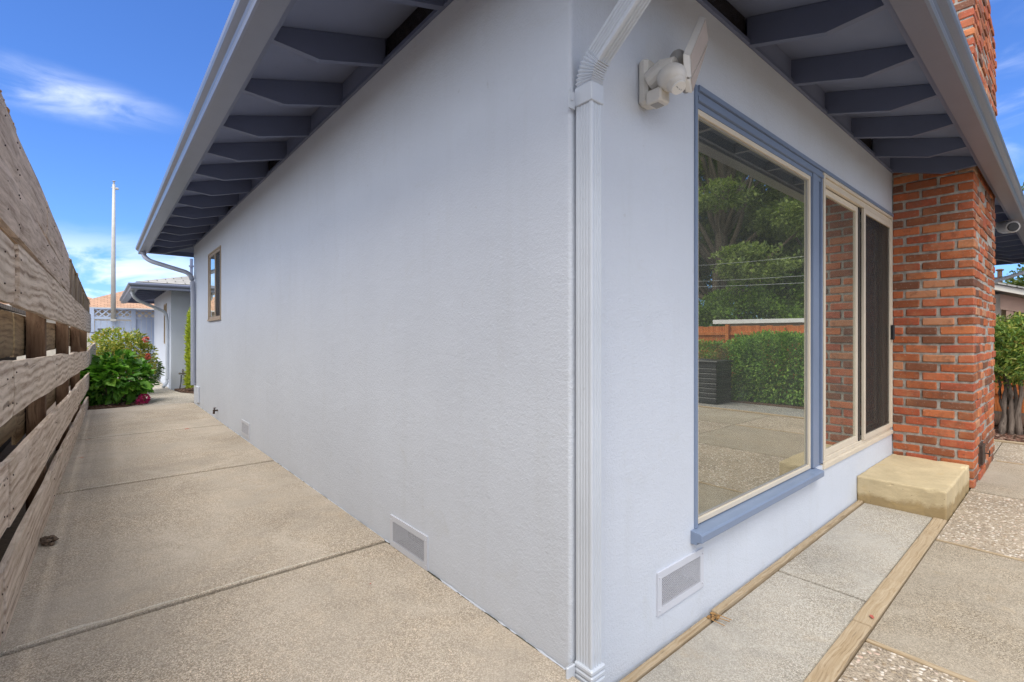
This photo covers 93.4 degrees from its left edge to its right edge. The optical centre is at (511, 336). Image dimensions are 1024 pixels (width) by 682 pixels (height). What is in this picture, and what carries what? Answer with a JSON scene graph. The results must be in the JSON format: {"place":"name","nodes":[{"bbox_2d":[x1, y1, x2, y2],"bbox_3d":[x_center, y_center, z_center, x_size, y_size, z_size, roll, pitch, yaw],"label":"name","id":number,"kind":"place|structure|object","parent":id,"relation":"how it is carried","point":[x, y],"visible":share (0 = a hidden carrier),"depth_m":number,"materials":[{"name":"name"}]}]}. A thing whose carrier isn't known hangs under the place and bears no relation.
{"place":"outdoors","nodes":[
{"label":"outdoors","id":0,"kind":"place"},
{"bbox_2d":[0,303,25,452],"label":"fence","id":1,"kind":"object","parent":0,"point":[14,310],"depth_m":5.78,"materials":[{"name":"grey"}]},
{"bbox_2d":[40,535,58,545],"bbox_3d":[-2.616,1.150,2.727,0.084,0.046,0.125,0,0,-41],"label":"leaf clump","id":2,"kind":"object","parent":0,"point":[50,540],"visible":1,"depth_m":2.71,"materials":[{"name":"brown plant"}]},
{"bbox_2d":[69,377,193,409],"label":"pebble path","id":3,"kind":"structure","parent":0,"point":[160,395],"depth_m":9.34,"materials":[{"name":"beige gravel"}]},
{"bbox_2d":[90,308,135,354],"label":"gate","id":4,"kind":"structure","parent":3,"relation":"on","point":[129,326],"depth_m":14.02,"materials":[{"name":"paint"}]},
{"bbox_2d":[110,181,118,320],"bbox_3d":[-11.482,-2.467,13.937,0.190,4.054,0.139,0,0,-41],"label":"pole","id":5,"kind":"object","parent":4,"relation":"attached to","point":[113,273],"visible":1,"depth_m":13.89,"materials":[{"name":"metal"}]},
{"bbox_2d":[80,394,148,409],"bbox_3d":[-7.681,1.199,9.267,1.050,0.062,3.440,0,0,-41],"label":"mulch bed","id":6,"kind":"object","parent":3,"relation":"on","point":[104,407],"visible":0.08,"depth_m":8.06,"materials":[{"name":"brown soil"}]},
{"bbox_2d":[80,349,161,405],"bbox_3d":[-6.968,0.769,8.519,1.285,1.124,1.466,0,0,-41],"label":"hydrangea","id":7,"kind":"object","parent":6,"relation":"on","point":[108,385],"visible":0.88,"depth_m":8.22,"materials":[{"name":"green plant"}]},
{"bbox_2d":[87,326,160,379],"bbox_3d":[-7.751,0.503,9.635,1.172,1.437,1.122,0,0,-41],"label":"nandina","id":8,"kind":"object","parent":6,"relation":"on","point":[105,341],"visible":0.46,"depth_m":9.51,"materials":[{"name":"green plant"}]},
{"bbox_2d":[136,309,153,355],"bbox_3d":[-10.991,0.260,14.502,0.541,2.140,0.080,0,0,-41],"label":"fence","id":9,"kind":"object","parent":3,"relation":"on","point":[143,324],"visible":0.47,"depth_m":14.49,"materials":[{"name":"paint"}]},
{"bbox_2d":[146,358,164,383],"bbox_3d":[-7.903,0.791,10.561,0.544,0.783,0.649,0,0,-41],"label":"shrub","id":10,"kind":"object","parent":3,"relation":"on","point":[158,370],"visible":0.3,"depth_m":10.57,"materials":[{"name":"green plant"}]},
{"bbox_2d":[0,402,580,681],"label":"path","id":11,"kind":"structure","parent":0,"point":[206,547],"depth_m":2.27,"materials":[{"name":"concrete"}]},
{"bbox_2d":[0,365,1023,561],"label":"ground","id":12,"kind":"structure","parent":0,"point":[10,531],"depth_m":3.74,"materials":[{"name":"brown soil"}]},
{"bbox_2d":[0,90,95,644],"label":"board fence","id":13,"kind":"object","parent":12,"relation":"on","point":[40,283],"visible":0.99,"depth_m":2.65,"materials":[{"name":"brown wood"}]},
{"bbox_2d":[0,291,153,359],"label":"house","id":14,"kind":"structure","parent":12,"relation":"on","point":[104,301],"depth_m":24.38,"materials":[{"name":"brown"}]},
{"bbox_2d":[119,259,193,389],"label":"house","id":15,"kind":"structure","parent":12,"relation":"on","point":[171,297],"depth_m":10.93,"materials":[{"name":"paint"}]},
{"bbox_2d":[130,291,168,387],"bbox_3d":[-7.988,0.085,10.690,0.139,2.170,0.812,0,0,19],"label":"downspout","id":16,"kind":"object","parent":15,"relation":"attached to","point":[164,312],"visible":0.93,"depth_m":11.02,"materials":[{"name":"paint"}]},
{"bbox_2d":[164,303,166,343],"bbox_3d":[-8.384,-0.305,11.718,0.072,0.970,0.600,0,0,-41],"label":"window","id":17,"kind":"structure","parent":15,"relation":"in","point":[165,305],"depth_m":11.91,"materials":[{"name":"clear glass"}]},
{"bbox_2d":[178,369,185,388],"bbox_3d":[-7.360,0.950,10.946,0.347,0.440,0.134,0,0,-41],"label":"garden tap","id":18,"kind":"object","parent":15,"relation":"attached to","point":[182,373],"visible":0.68,"depth_m":10.85,"materials":[{"name":"black metal"}]},
{"bbox_2d":[174,388,193,393],"bbox_3d":[-6.018,1.201,10.991,2.580,0.058,1.820,0,0,-41],"label":"mulch bed","id":19,"kind":"object","parent":12,"relation":"on","point":[184,391],"visible":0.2,"depth_m":10.48,"materials":[{"name":"brown wood"}]},
{"bbox_2d":[182,306,193,388],"bbox_3d":[-6.780,0.223,10.460,0.627,1.974,0.596,0,0,-41],"label":"arborvitae","id":20,"kind":"object","parent":19,"relation":"on","point":[187,355],"visible":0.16,"depth_m":10.26,"materials":[{"name":"green plant"}]},
{"bbox_2d":[135,0,1023,681],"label":"house","id":21,"kind":"structure","parent":12,"relation":"on","point":[363,212],"depth_m":2.61,"materials":[{"name":"paint"}]},
{"bbox_2d":[141,252,195,384],"bbox_3d":[-5.904,-0.320,8.280,0.973,2.300,0.085,0,0,4],"label":"downspout","id":22,"kind":"object","parent":21,"relation":"attached to","point":[193,314],"visible":0.97,"depth_m":8.24,"materials":[{"name":"grey metal"}]},
{"bbox_2d":[195,386,199,402],"bbox_3d":[-5.252,0.960,8.055,0.029,0.260,0.240,0,0,-41],"label":"utility box","id":23,"kind":"object","parent":21,"relation":"attached to","point":[197,393],"visible":1,"depth_m":7.98,"materials":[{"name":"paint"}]},
{"bbox_2d":[207,245,220,320],"bbox_3d":[-4.261,-0.735,6.945,0.077,1.010,0.975,0,0,-41],"label":"window","id":24,"kind":"structure","parent":21,"relation":"in","point":[213,260],"depth_m":6.98,"materials":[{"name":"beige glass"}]},
{"bbox_2d":[566,0,650,681],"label":"downspout","id":25,"kind":"object","parent":21,"relation":"attached to","point":[586,98],"visible":1,"depth_m":1.66,"materials":[{"name":"paint"}]},
{"bbox_2d":[639,17,707,109],"bbox_3d":[0.675,-1.120,1.905,0.313,0.413,0.204,0,0,-6],"label":"floodlight","id":26,"kind":"object","parent":21,"relation":"attached to","point":[660,80],"visible":1,"depth_m":1.88,"materials":[{"name":"white plastic"}]},
{"bbox_2d":[650,102,663,108],"bbox_3d":[0.575,-0.914,1.909,0.044,0.002,0.035,0,0,-41],"label":"sensor window","id":27,"kind":"structure","parent":26,"relation":"in","point":[656,105],"depth_m":1.91,"materials":[{"name":"grey plastic"}]},
{"bbox_2d":[691,84,893,544],"bbox_3d":[2.221,-0.109,3.447,3.718,2.126,0.156,0,0,-41],"label":"window","id":28,"kind":"structure","parent":21,"relation":"in","point":[758,199],"depth_m":2.69,"materials":[{"name":"glass"}]},
{"bbox_2d":[820,172,894,469],"bbox_3d":[2.865,-0.108,4.075,1.962,2.077,0.230,0,0,-41],"label":"sliding door","id":29,"kind":"structure","parent":21,"relation":"in","point":[859,329],"depth_m":3.98,"materials":[{"name":"beige paint"}]},
{"bbox_2d":[995,221,1020,233],"bbox_3d":[6.252,-1.401,6.117,0.150,0.239,0.420,0,0,24],"label":"security camera","id":30,"kind":"object","parent":21,"relation":"attached to","point":[1003,227],"visible":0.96,"depth_m":5.97,"materials":[{"name":"white plastic"}]},
{"bbox_2d":[994,271,1023,282],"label":"downspout","id":31,"kind":"object","parent":21,"relation":"attached to","point":[1009,276],"visible":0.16,"depth_m":9.53,"materials":[{"name":"paint"}]},
{"bbox_2d":[994,269,1008,282],"bbox_3d":[29.425,-1.380,29.072,0.320,5.420,0.950,0,0,-41],"label":"chimney","id":32,"kind":"object","parent":12,"relation":"on","point":[999,272],"visible":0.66,"depth_m":29.02,"materials":[{"name":"brown"}]},
{"bbox_2d":[994,282,1023,388],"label":"house","id":33,"kind":"structure","parent":12,"relation":"on","point":[1009,298],"depth_m":11.29,"materials":[{"name":"beige paint"}]},
{"bbox_2d":[994,341,1023,412],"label":"redwood fence","id":34,"kind":"object","parent":12,"relation":"on","point":[996,389],"visible":0.09,"depth_m":8.25,"materials":[{"name":"orange wood"}]},
{"bbox_2d":[994,413,1023,441],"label":"mulch bed","id":35,"kind":"object","parent":12,"relation":"on","point":[996,416],"depth_m":7.58,"materials":[{"name":"brown wood"}]},
{"bbox_2d":[994,311,1023,434],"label":"shrub","id":36,"kind":"object","parent":35,"relation":"on","point":[1009,364],"visible":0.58,"depth_m":6.40,"materials":[{"name":"green plant"}]},
{"bbox_2d":[994,424,1023,441],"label":"bark chips","id":37,"kind":"object","parent":35,"relation":"on","point":[1006,436],"visible":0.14,"depth_m":6.29,"materials":[{"name":"brown wood"}]},
{"bbox_2d":[997,460,1023,464],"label":"timber divider","id":38,"kind":"object","parent":12,"relation":"on","point":[1010,462],"visible":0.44,"depth_m":5.08,"materials":[{"name":"brown wood"}]},
{"bbox_2d":[1001,182,1023,286],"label":"cypress tree","id":39,"kind":"object","parent":12,"relation":"on","point":[1019,281],"visible":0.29,"depth_m":22.30,"materials":[{"name":"green plant"}]},
{"bbox_2d":[0,0,1023,297],"label":"sky","id":40,"kind":"structure","parent":0,"point":[97,93],"materials":[{"name":"blue"}]},
{"bbox_2d":[638,442,1023,681],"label":"patio","id":41,"kind":"structure","parent":0,"point":[956,609],"depth_m":2.38,"materials":[{"name":"concrete"}]},
{"bbox_2d":[619,617,710,681],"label":"timber divider","id":42,"kind":"object","parent":41,"relation":"on","point":[656,659],"visible":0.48,"depth_m":2.02,"materials":[{"name":"brown wood"}]},
{"bbox_2d":[707,612,731,625],"bbox_3d":[0.958,1.315,2.249,0.082,0.018,0.097,0,0,-41],"label":"root tuft","id":43,"kind":"object","parent":41,"relation":"on","point":[712,617],"visible":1,"depth_m":2.25,"materials":[{"name":"brown plant"}]},
{"bbox_2d":[711,500,862,619],"bbox_3d":[1.884,1.352,3.092,2.408,0.076,0.034,0,0,-41],"label":"timber divider","id":44,"kind":"object","parent":41,"relation":"on","point":[731,601],"visible":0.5,"depth_m":2.78,"materials":[{"name":"brown wood"}]},
{"bbox_2d":[803,620,870,681],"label":"timber divider","id":45,"kind":"object","parent":41,"relation":"in","point":[834,662],"visible":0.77,"depth_m":2.01,"materials":[{"name":"brown wood"}]},
{"bbox_2d":[853,578,902,631],"bbox_3d":[1.846,1.355,2.425,0.596,0.069,0.076,0,0,-41],"label":"timber divider","id":46,"kind":"object","parent":41,"relation":"in","point":[877,604],"visible":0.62,"depth_m":2.40,"materials":[{"name":"brown wood"}]},
{"bbox_2d":[857,454,968,521],"bbox_3d":[3.398,1.257,4.064,1.157,0.273,0.552,0,0,-41],"label":"step","id":47,"kind":"object","parent":41,"relation":"on","point":[932,489],"visible":0.84,"depth_m":3.80,"materials":[{"name":"concrete"}]},
{"bbox_2d":[886,517,946,585],"bbox_3d":[2.594,1.357,3.064,1.364,0.067,0.075,0,0,-41],"label":"timber divider","id":48,"kind":"object","parent":41,"relation":"in","point":[904,568],"visible":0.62,"depth_m":2.96,"materials":[{"name":"brown wood"}]},
{"bbox_2d":[866,638,977,681],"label":"timber divider","id":49,"kind":"object","parent":41,"relation":"in","point":[922,662],"visible":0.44,"depth_m":1.97,"materials":[{"name":"brown wood"}]},
{"bbox_2d":[936,539,1023,561],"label":"timber divider","id":50,"kind":"object","parent":41,"relation":"in","point":[989,552],"visible":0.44,"depth_m":3.00,"materials":[{"name":"brown wood"}]},
{"bbox_2d":[994,439,1023,444],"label":"timber divider","id":51,"kind":"object","parent":41,"relation":"on","point":[1011,442],"depth_m":6.02,"materials":[{"name":"brown wood"}]}
]}

